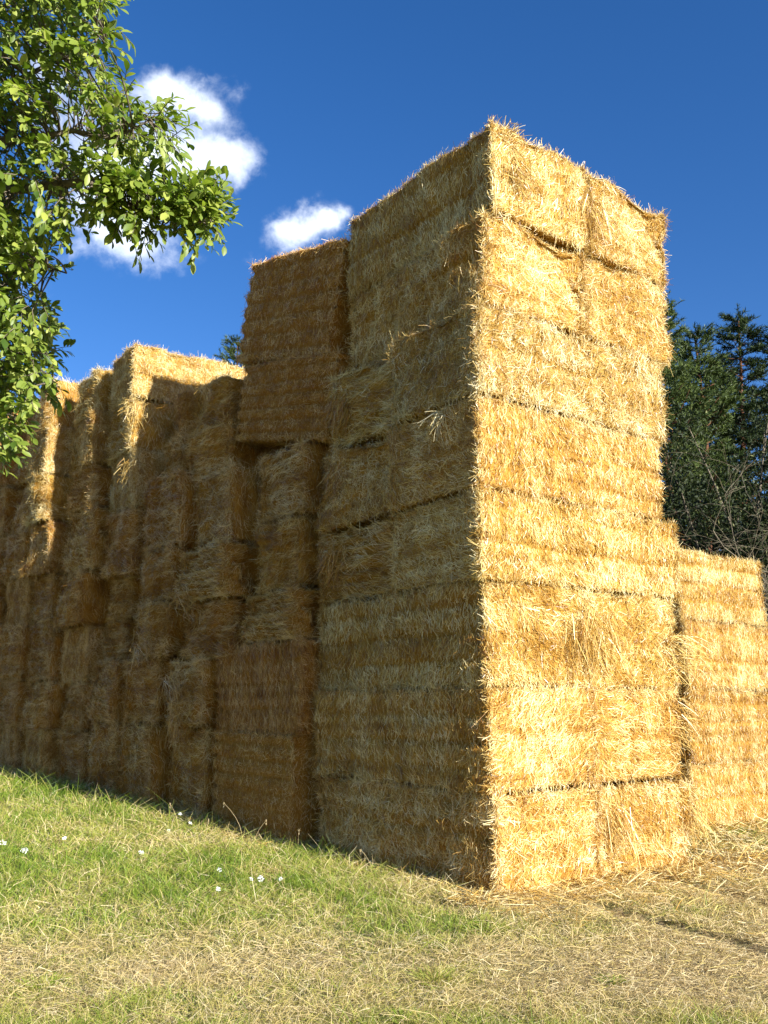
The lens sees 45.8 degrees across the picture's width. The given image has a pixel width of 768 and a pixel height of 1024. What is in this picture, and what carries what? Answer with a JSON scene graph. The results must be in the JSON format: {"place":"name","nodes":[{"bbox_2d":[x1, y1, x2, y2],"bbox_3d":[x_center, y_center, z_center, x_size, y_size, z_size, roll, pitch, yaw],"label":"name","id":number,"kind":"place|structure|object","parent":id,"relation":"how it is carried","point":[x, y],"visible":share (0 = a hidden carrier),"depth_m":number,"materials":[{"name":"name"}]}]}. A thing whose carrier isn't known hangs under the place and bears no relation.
{"place":"outdoors","nodes":[
{"label":"outdoors","id":0,"kind":"place"},
{"bbox_2d":[0,763,767,1023],"bbox_3d":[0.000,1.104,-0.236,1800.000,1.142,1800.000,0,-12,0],"label":"ground","id":1,"kind":"structure","parent":0,"point":[661,922],"depth_m":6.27,"materials":[{"name":"plant"}]},
{"bbox_2d":[0,721,25,769],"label":"straw bale","id":2,"kind":"object","parent":1,"relation":"on","point":[11,742],"visible":0.23,"depth_m":16.80},
{"bbox_2d":[0,678,44,726],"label":"straw bale","id":3,"kind":"object","parent":2,"relation":"on","point":[12,697],"visible":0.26,"depth_m":16.93},
{"bbox_2d":[0,617,32,684],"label":"straw bale","id":4,"kind":"object","parent":3,"relation":"on","point":[14,643],"visible":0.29,"depth_m":16.99},
{"bbox_2d":[3,577,35,631],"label":"straw bale","id":5,"kind":"object","parent":4,"relation":"on","point":[18,598],"visible":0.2,"depth_m":17.34},
{"bbox_2d":[0,525,38,584],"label":"straw bale","id":6,"kind":"object","parent":5,"relation":"on","point":[17,546],"visible":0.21,"depth_m":17.66},
{"bbox_2d":[10,483,30,535],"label":"straw bale","id":7,"kind":"object","parent":6,"relation":"on","point":[22,513],"visible":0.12,"depth_m":17.89},
{"bbox_2d":[9,439,30,488],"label":"straw bale","id":8,"kind":"object","parent":7,"relation":"on","point":[21,473],"visible":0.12,"depth_m":18.04},
{"bbox_2d":[25,398,40,440],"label":"straw bale","id":9,"kind":"object","parent":8,"relation":"on","point":[30,419],"visible":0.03,"depth_m":18.38},
{"bbox_2d":[19,727,63,776],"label":"straw bale","id":10,"kind":"object","parent":1,"relation":"on","point":[40,748],"visible":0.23,"depth_m":15.77},
{"bbox_2d":[16,678,69,733],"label":"straw bale","id":11,"kind":"object","parent":10,"relation":"on","point":[43,707],"visible":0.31,"depth_m":15.91},
{"bbox_2d":[23,620,81,686],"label":"straw bale","id":12,"kind":"object","parent":11,"relation":"on","point":[46,645],"visible":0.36,"depth_m":16.24},
{"bbox_2d":[28,570,70,629],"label":"straw bale","id":13,"kind":"object","parent":12,"relation":"on","point":[46,590],"visible":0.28,"depth_m":16.43},
{"bbox_2d":[18,517,72,582],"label":"straw bale","id":14,"kind":"object","parent":13,"relation":"on","point":[45,550],"visible":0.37,"depth_m":16.54},
{"bbox_2d":[22,469,74,528],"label":"straw bale","id":15,"kind":"object","parent":14,"relation":"on","point":[46,495],"visible":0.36,"depth_m":16.70},
{"bbox_2d":[26,422,73,480],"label":"straw bale","id":16,"kind":"object","parent":15,"relation":"on","point":[53,451],"visible":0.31,"depth_m":16.86},
{"bbox_2d":[32,375,79,433],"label":"straw bale","id":17,"kind":"object","parent":16,"relation":"on","point":[44,417],"visible":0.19,"depth_m":17.09},
{"bbox_2d":[13,971,73,990],"bbox_3d":[-2.025,2.766,5.371,0.354,0.072,0.351,0,-12,0],"label":"grass tuft","id":18,"kind":"object","parent":1,"relation":"on","point":[34,986],"visible":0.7,"depth_m":5.38,"materials":[{"name":"plant"}]},
{"bbox_2d":[55,725,93,786],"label":"straw bale","id":19,"kind":"object","parent":1,"relation":"on","point":[74,752],"visible":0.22,"depth_m":15.09},
{"bbox_2d":[58,679,139,734],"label":"straw bale","id":20,"kind":"object","parent":19,"relation":"on","point":[74,719],"visible":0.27,"depth_m":15.23},
{"bbox_2d":[57,624,121,687],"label":"straw bale","id":21,"kind":"object","parent":20,"relation":"on","point":[82,647],"visible":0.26,"depth_m":15.36},
{"bbox_2d":[49,565,120,630],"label":"straw bale","id":22,"kind":"object","parent":21,"relation":"on","point":[84,599],"visible":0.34,"depth_m":15.37},
{"bbox_2d":[58,501,109,576],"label":"straw bale","id":23,"kind":"object","parent":22,"relation":"on","point":[86,542],"visible":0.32,"depth_m":15.54},
{"bbox_2d":[63,460,112,517],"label":"straw bale","id":24,"kind":"object","parent":23,"relation":"on","point":[92,482],"visible":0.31,"depth_m":15.85},
{"bbox_2d":[66,408,114,474],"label":"straw bale","id":25,"kind":"object","parent":24,"relation":"on","point":[90,434],"visible":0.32,"depth_m":15.92},
{"bbox_2d":[70,365,113,425],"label":"straw bale","id":26,"kind":"object","parent":25,"relation":"on","point":[93,391],"visible":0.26,"depth_m":16.14},
{"bbox_2d":[100,819,122,824],"bbox_3d":[-3.385,3.862,11.338,0.366,0.066,0.371,0,-12,0],"label":"grass tuft","id":27,"kind":"object","parent":1,"relation":"on","point":[108,821],"visible":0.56,"depth_m":11.30,"materials":[{"name":"green plant"}]},
{"bbox_2d":[81,716,147,793],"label":"straw bale","id":28,"kind":"object","parent":1,"relation":"on","point":[104,749],"visible":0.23,"depth_m":14.14},
{"bbox_2d":[81,656,147,727],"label":"straw bale","id":29,"kind":"object","parent":28,"relation":"on","point":[106,691],"visible":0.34,"depth_m":14.29},
{"bbox_2d":[98,614,148,660],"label":"straw bale","id":30,"kind":"object","parent":29,"relation":"on","point":[119,639],"visible":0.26,"depth_m":14.65},
{"bbox_2d":[106,574,144,622],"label":"straw bale","id":31,"kind":"object","parent":30,"relation":"on","point":[126,595],"visible":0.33,"depth_m":14.71},
{"bbox_2d":[97,505,148,582],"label":"straw bale","id":32,"kind":"object","parent":31,"relation":"on","point":[124,557],"visible":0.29,"depth_m":14.59},
{"bbox_2d":[107,445,166,515],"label":"straw bale","id":33,"kind":"object","parent":32,"relation":"on","point":[128,480],"visible":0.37,"depth_m":14.70},
{"bbox_2d":[105,395,178,467],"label":"straw bale","id":34,"kind":"object","parent":33,"relation":"on","point":[134,423],"visible":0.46,"depth_m":15.04},
{"bbox_2d":[108,340,247,411],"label":"straw bale","id":35,"kind":"object","parent":34,"relation":"on","point":[152,373],"visible":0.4,"depth_m":15.34},
{"bbox_2d":[0,0,241,478],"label":"broadleaf tree","id":36,"kind":"object","parent":1,"relation":"on","point":[191,205],"visible":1,"depth_m":4.71,"materials":[{"name":"green plant"}]},
{"bbox_2d":[114,714,173,804],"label":"straw bale","id":37,"kind":"object","parent":1,"relation":"on","point":[145,760],"visible":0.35,"depth_m":13.06},
{"bbox_2d":[121,651,202,732],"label":"straw bale","id":38,"kind":"object","parent":37,"relation":"on","point":[141,687],"visible":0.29,"depth_m":13.35},
{"bbox_2d":[125,598,190,674],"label":"straw bale","id":39,"kind":"object","parent":38,"relation":"on","point":[159,635],"visible":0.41,"depth_m":13.19},
{"bbox_2d":[133,541,196,604],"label":"straw bale","id":40,"kind":"object","parent":39,"relation":"on","point":[159,570],"visible":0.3,"depth_m":13.41},
{"bbox_2d":[139,465,199,557],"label":"straw bale","id":41,"kind":"object","parent":40,"relation":"on","point":[169,501],"visible":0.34,"depth_m":13.52},
{"bbox_2d":[160,432,190,476],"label":"straw bale","id":42,"kind":"object","parent":41,"relation":"on","point":[174,450],"visible":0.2,"depth_m":14.26},
{"bbox_2d":[160,381,197,438],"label":"straw bale","id":43,"kind":"object","parent":42,"relation":"on","point":[185,405],"visible":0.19,"depth_m":14.37},
{"bbox_2d":[166,722,217,816],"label":"straw bale","id":44,"kind":"object","parent":1,"relation":"on","point":[191,783],"visible":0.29,"depth_m":12.19},
{"bbox_2d":[154,650,219,755],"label":"straw bale","id":45,"kind":"object","parent":44,"relation":"on","point":[192,689],"visible":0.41,"depth_m":12.22},
{"bbox_2d":[177,596,251,660],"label":"straw bale","id":46,"kind":"object","parent":45,"relation":"on","point":[221,622],"visible":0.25,"depth_m":12.09},
{"bbox_2d":[168,535,266,629],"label":"straw bale","id":47,"kind":"object","parent":46,"relation":"on","point":[227,568],"visible":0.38,"depth_m":12.19},
{"bbox_2d":[193,457,264,552],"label":"straw bale","id":48,"kind":"object","parent":47,"relation":"on","point":[227,500],"visible":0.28,"depth_m":12.40},
{"bbox_2d":[181,419,281,482],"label":"straw bale","id":49,"kind":"object","parent":48,"relation":"on","point":[211,448],"visible":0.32,"depth_m":13.20},
{"bbox_2d":[187,369,243,435],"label":"straw bale","id":50,"kind":"object","parent":49,"relation":"on","point":[217,400],"visible":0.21,"depth_m":13.47},
{"bbox_2d":[175,913,217,925],"bbox_3d":[-1.414,3.074,6.883,0.405,0.073,0.336,0,-12,0],"label":"grass tuft","id":51,"kind":"object","parent":1,"relation":"on","point":[196,917],"visible":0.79,"depth_m":6.87,"materials":[{"name":"plant"}]},
{"bbox_2d":[213,334,246,369],"bbox_3d":[-6.446,0.393,38.086,5.040,16.528,4.949,7,-14,-29],"label":"pine tree","id":52,"kind":"object","parent":1,"relation":"on","point":[231,350],"visible":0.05,"depth_m":39.37,"materials":[{"name":"green plant"}]},
{"bbox_2d":[209,728,348,844],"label":"straw bale","id":53,"kind":"object","parent":1,"relation":"on","point":[259,779],"visible":0.58,"depth_m":10.67},
{"bbox_2d":[210,628,322,739],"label":"straw bale","id":54,"kind":"object","parent":53,"relation":"on","point":[268,686],"visible":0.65,"depth_m":10.97},
{"bbox_2d":[236,583,321,647],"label":"straw bale","id":55,"kind":"object","parent":54,"relation":"on","point":[278,615],"visible":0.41,"depth_m":10.99},
{"bbox_2d":[251,511,321,603],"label":"straw bale","id":56,"kind":"object","parent":55,"relation":"on","point":[287,549],"visible":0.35,"depth_m":11.30},
{"bbox_2d":[255,435,328,531],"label":"straw bale","id":57,"kind":"object","parent":56,"relation":"on","point":[291,479],"visible":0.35,"depth_m":11.37},
{"bbox_2d":[0,764,767,960],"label":"spilled straw","id":58,"kind":"object","parent":1,"relation":"on","point":[704,860],"visible":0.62,"depth_m":8.74,"materials":[{"name":"beige plant"}]},
{"bbox_2d":[382,1006,430,1023],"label":"grass tuft","id":59,"kind":"object","parent":1,"relation":"on","point":[403,1014],"visible":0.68,"depth_m":4.81,"materials":[{"name":"beige plant"}]},
{"bbox_2d":[400,961,464,986],"bbox_3d":[0.298,2.787,5.488,0.437,0.105,0.461,0,-12,0],"label":"grass tuft","id":60,"kind":"object","parent":1,"relation":"on","point":[428,973],"visible":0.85,"depth_m":5.47,"materials":[{"name":"beige plant"}]},
{"bbox_2d":[308,771,610,897],"bbox_3d":[0.684,3.242,9.412,1.714,1.148,3.165,9,-14,-37],"label":"straw bale","id":61,"kind":"object","parent":1,"relation":"on","point":[508,840],"visible":0.85,"depth_m":8.46},
{"bbox_2d":[304,679,602,800],"bbox_3d":[0.636,2.349,9.633,1.725,1.176,3.121,9,-15,-36],"label":"straw bale","id":62,"kind":"object","parent":61,"relation":"on","point":[493,742],"visible":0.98,"depth_m":8.71},
{"bbox_2d":[313,577,621,693],"bbox_3d":[0.747,1.384,9.782,1.744,1.257,3.334,9,-15,-35],"label":"straw bale","id":63,"kind":"object","parent":62,"relation":"on","point":[484,634],"visible":0.91,"depth_m":8.94},
{"bbox_2d":[315,532,345,640],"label":"straw bale","id":64,"kind":"object","parent":63,"relation":"on","point":[320,554],"visible":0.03,"depth_m":10.99},
{"bbox_2d":[317,443,339,535],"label":"straw bale","id":65,"kind":"object","parent":64,"relation":"on","point":[326,452],"visible":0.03,"depth_m":11.29},
{"bbox_2d":[231,348,353,450],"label":"straw bale","id":66,"kind":"object","parent":65,"relation":"on","point":[282,402],"visible":0.67,"depth_m":11.91},
{"bbox_2d":[232,232,353,368],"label":"straw bale","id":67,"kind":"object","parent":66,"relation":"on","point":[297,302],"visible":0.55,"depth_m":12.11},
{"bbox_2d":[312,511,408,610],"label":"straw bale","id":68,"kind":"object","parent":63,"relation":"on","point":[355,563],"visible":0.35,"depth_m":10.27},
{"bbox_2d":[313,426,398,534],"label":"straw bale","id":69,"kind":"object","parent":68,"relation":"on","point":[356,479],"visible":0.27,"depth_m":10.37},
{"bbox_2d":[319,343,398,451],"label":"straw bale","id":70,"kind":"object","parent":69,"relation":"on","point":[360,405],"visible":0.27,"depth_m":10.53},
{"bbox_2d":[342,206,591,370],"bbox_3d":[0.884,-2.248,10.484,1.766,1.291,2.758,8,-15,-34],"label":"straw bale","id":71,"kind":"object","parent":70,"relation":"on","point":[496,258],"visible":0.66,"depth_m":9.67},
{"bbox_2d":[345,115,596,300],"bbox_3d":[1.013,-3.281,10.619,1.717,1.283,3.048,9,-15,-36],"label":"straw bale","id":72,"kind":"object","parent":71,"relation":"on","point":[496,169],"visible":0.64,"depth_m":9.91},
{"bbox_2d":[469,919,514,934],"bbox_3d":[0.797,3.051,6.698,0.392,0.075,0.369,0,-12,0],"label":"grass tuft","id":73,"kind":"object","parent":1,"relation":"on","point":[492,927],"visible":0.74,"depth_m":6.65,"materials":[{"name":"plant"}]},
{"bbox_2d":[594,972,626,986],"bbox_3d":[1.359,2.805,5.463,0.228,0.051,0.240,6,-13,-25],"label":"grass tuft","id":74,"kind":"object","parent":1,"relation":"on","point":[619,981],"visible":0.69,"depth_m":5.46,"materials":[{"name":"beige plant"}]},
{"bbox_2d":[538,776,727,877],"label":"straw bale","id":75,"kind":"object","parent":1,"relation":"on","point":[644,824],"visible":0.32,"depth_m":9.12},
{"bbox_2d":[543,681,725,788],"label":"straw bale","id":76,"kind":"object","parent":75,"relation":"on","point":[639,732],"visible":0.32,"depth_m":9.34},
{"bbox_2d":[518,586,717,700],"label":"straw bale","id":77,"kind":"object","parent":76,"relation":"on","point":[641,644],"visible":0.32,"depth_m":9.64},
{"bbox_2d":[384,480,685,602],"bbox_3d":[1.652,0.477,9.869,3.180,1.061,1.706,8,-15,-34],"label":"straw bale","id":78,"kind":"object","parent":77,"relation":"on","point":[477,534],"visible":0.86,"depth_m":9.16},
{"bbox_2d":[381,392,665,522],"bbox_3d":[1.567,-0.416,10.001,2.916,1.120,1.665,9,-14,-35],"label":"straw bale","id":79,"kind":"object","parent":78,"relation":"on","point":[493,443],"visible":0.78,"depth_m":9.29},
{"bbox_2d":[384,294,672,448],"bbox_3d":[1.595,-1.192,10.083,3.236,1.532,1.670,9,-14,-36],"label":"straw bale","id":80,"kind":"object","parent":79,"relation":"on","point":[497,353],"visible":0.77,"depth_m":9.45},
{"bbox_2d":[574,252,676,374],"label":"straw bale","id":81,"kind":"object","parent":80,"relation":"on","point":[621,309],"visible":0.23,"depth_m":10.39},
{"bbox_2d":[580,169,672,292],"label":"straw bale","id":82,"kind":"object","parent":81,"relation":"on","point":[627,234],"visible":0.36,"depth_m":10.49},
{"bbox_2d":[655,478,734,556],"bbox_3d":[7.006,2.528,21.648,4.382,6.963,3.350,4,-13,-16],"label":"leafy shrub","id":83,"kind":"object","parent":1,"relation":"on","point":[703,498],"visible":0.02,"depth_m":22.07,"materials":[{"name":"green plant"}]},
{"bbox_2d":[657,350,735,549],"bbox_3d":[10.198,0.913,30.026,5.805,13.342,6.069,-7,-14,30],"label":"pine tree","id":84,"kind":"object","parent":1,"relation":"on","point":[675,407],"visible":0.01,"depth_m":30.53,"materials":[{"name":"green plant"}]},
{"bbox_2d":[641,758,767,827],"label":"straw bale","id":85,"kind":"object","parent":1,"relation":"on","point":[733,790],"visible":0.44,"depth_m":12.40},
{"bbox_2d":[673,684,767,767],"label":"straw bale","id":86,"kind":"object","parent":85,"relation":"on","point":[739,729],"visible":0.51,"depth_m":12.60},
{"bbox_2d":[618,616,767,692],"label":"straw bale","id":87,"kind":"object","parent":86,"relation":"on","point":[738,657],"visible":0.43,"depth_m":12.90},
{"bbox_2d":[668,544,767,627],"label":"straw bale","id":88,"kind":"object","parent":87,"relation":"on","point":[723,590],"visible":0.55,"depth_m":13.12},
{"bbox_2d":[657,289,765,553],"bbox_3d":[7.599,0.153,24.510,4.815,12.767,5.020,2,-12,-10],"label":"pine tree","id":89,"kind":"object","parent":1,"relation":"on","point":[682,392],"visible":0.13,"depth_m":24.07,"materials":[{"name":"green plant"}]},
{"bbox_2d":[656,389,767,692],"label":"leafy shrub","id":90,"kind":"object","parent":1,"relation":"on","point":[737,514],"visible":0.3,"depth_m":20.37,"materials":[{"name":"green plant"}]},
{"bbox_2d":[659,394,767,691],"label":"leafy shrub","id":91,"kind":"object","parent":1,"relation":"on","point":[716,489],"visible":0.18,"depth_m":20.61,"materials":[{"name":"green plant"}]},
{"bbox_2d":[659,437,767,627],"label":"bare shrub","id":92,"kind":"object","parent":1,"relation":"on","point":[729,516],"visible":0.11,"depth_m":16.49,"materials":[{"name":"brown plant"}]},
{"bbox_2d":[663,321,764,551],"bbox_3d":[8.491,0.575,25.081,4.907,12.217,5.222,4,-13,-18],"label":"pine tree","id":93,"kind":"object","parent":1,"relation":"on","point":[711,370],"visible":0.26,"depth_m":25.44,"materials":[{"name":"green plant"}]},
{"bbox_2d":[681,303,767,691],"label":"pine tree","id":94,"kind":"object","parent":1,"relation":"on","point":[739,328],"visible":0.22,"depth_m":26.15,"materials":[{"name":"green plant"}]},
{"bbox_2d":[685,364,765,550],"bbox_3d":[10.426,1.172,27.735,5.639,12.066,5.076,0,-12,0],"label":"pine tree","id":95,"kind":"object","parent":1,"relation":"on","point":[712,425],"visible":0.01,"depth_m":28.10,"materials":[{"name":"green plant"}]},
{"bbox_2d":[703,492,767,692],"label":"bare shrub","id":96,"kind":"object","parent":1,"relation":"on","point":[753,547],"visible":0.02,"depth_m":17.48,"materials":[{"name":"brown plant"}]},
{"bbox_2d":[736,324,767,518],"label":"pine tree","id":97,"kind":"object","parent":1,"relation":"on","point":[765,336],"visible":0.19,"depth_m":25.85,"materials":[{"name":"green plant"}]},
{"bbox_2d":[0,782,767,1023],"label":"dead grass","id":98,"kind":"structure","parent":0,"point":[627,944],"depth_m":5.79,"materials":[{"name":"beige plant"}]},
{"bbox_2d":[0,0,767,492],"label":"sky","id":99,"kind":"structure","parent":0,"point":[314,110],"materials":[{"name":"blue"}]},
{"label":"straw bale","id":100,"kind":"object","parent":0,"visible":0},
{"bbox_2d":[0,581,7,625],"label":"straw bale","id":101,"kind":"object","parent":100,"relation":"on","point":[3,608],"visible":0.02,"depth_m":18.23},
{"bbox_2d":[0,535,8,581],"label":"straw bale","id":102,"kind":"object","parent":101,"relation":"on","point":[2,547],"visible":0.07,"depth_m":18.43},
{"bbox_2d":[0,484,25,537],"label":"straw bale","id":103,"kind":"object","parent":102,"relation":"on","point":[8,498],"visible":0.14,"depth_m":18.52},
{"bbox_2d":[0,443,26,490],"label":"straw bale","id":104,"kind":"object","parent":103,"relation":"on","point":[4,480],"visible":0.02,"depth_m":18.69},
{"bbox_2d":[0,411,26,442],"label":"straw bale","id":105,"kind":"object","parent":104,"relation":"on","point":[23,435],"depth_m":18.95}
]}

